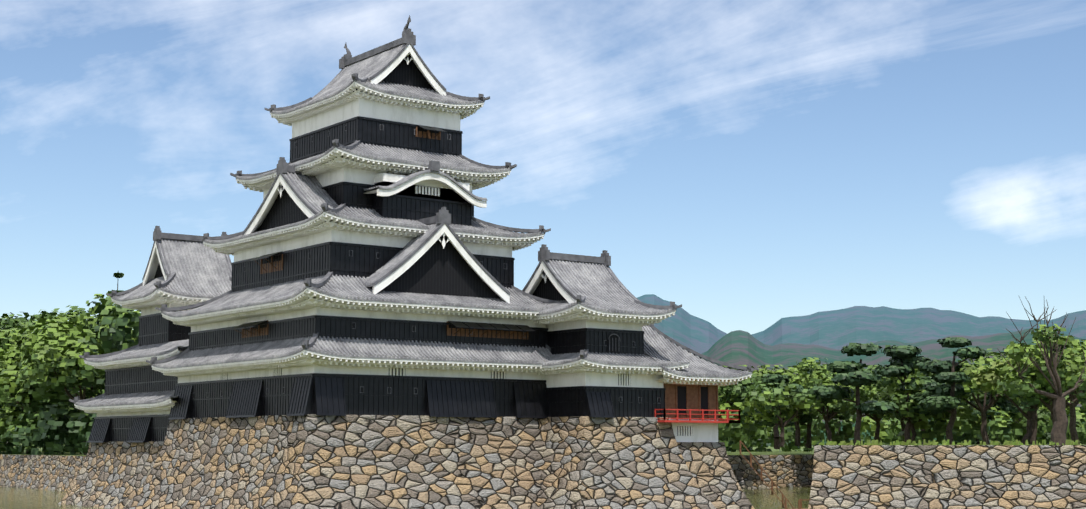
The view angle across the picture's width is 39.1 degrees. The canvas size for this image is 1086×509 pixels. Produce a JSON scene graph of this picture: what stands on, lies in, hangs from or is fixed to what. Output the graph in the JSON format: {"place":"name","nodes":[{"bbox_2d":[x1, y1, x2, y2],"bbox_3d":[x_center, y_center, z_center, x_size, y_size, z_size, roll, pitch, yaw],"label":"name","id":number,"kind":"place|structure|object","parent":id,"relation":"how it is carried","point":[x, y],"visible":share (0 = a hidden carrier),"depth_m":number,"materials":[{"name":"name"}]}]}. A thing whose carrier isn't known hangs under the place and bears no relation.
{"place":"outdoors","nodes":[
{"label":"outdoors","id":0,"kind":"place"},
{"bbox_2d":[0,486,810,508],"bbox_3d":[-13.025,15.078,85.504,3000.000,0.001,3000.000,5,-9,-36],"label":"grass","id":1,"kind":"structure","parent":0,"point":[29,498],"depth_m":124.70,"materials":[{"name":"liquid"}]},
{"bbox_2d":[58,414,754,508],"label":"stone base","id":2,"kind":"object","parent":1,"relation":"in","point":[311,461],"visible":1,"depth_m":92.20,"materials":[{"name":"stone"}]},
{"bbox_2d":[69,15,810,508],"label":"castle","id":3,"kind":"structure","parent":2,"relation":"on","point":[369,269],"depth_m":95.33,"materials":[{"name":"paint"}]},
{"bbox_2d":[0,445,1085,508],"bbox_3d":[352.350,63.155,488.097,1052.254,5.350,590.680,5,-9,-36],"label":"walls","id":4,"kind":"structure","parent":1,"relation":"in","point":[943,476],"depth_m":100.41,"materials":[{"name":"stone"}]},
{"bbox_2d":[1,444,1084,455],"bbox_3d":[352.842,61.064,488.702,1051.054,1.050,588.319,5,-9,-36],"label":"bank tops","id":5,"kind":"object","parent":4,"relation":"on","point":[778,452],"visible":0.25,"depth_m":176.88,"materials":[{"name":"green plant"}]},
{"bbox_2d":[5,271,1085,454],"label":"trunks","id":6,"kind":"object","parent":5,"relation":"on","point":[1058,406],"visible":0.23,"depth_m":135.67,"materials":[{"name":"brown plant"}]},
{"bbox_2d":[0,272,1085,454],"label":"foliage","id":7,"kind":"object","parent":6,"relation":"attached to","point":[35,349],"visible":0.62,"depth_m":150.28,"materials":[{"name":"green plant"}]},
{"bbox_2d":[0,0,1085,333],"label":"sky","id":8,"kind":"structure","parent":0,"point":[748,166],"materials":[{"name":"blue"}]},
{"bbox_2d":[637,294,1085,445],"bbox_3d":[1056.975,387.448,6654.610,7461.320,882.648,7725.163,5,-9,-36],"label":"mountains","id":9,"kind":"structure","parent":0,"point":[822,336],"depth_m":7667.11,"materials":[{"name":"green plant"}]}
]}

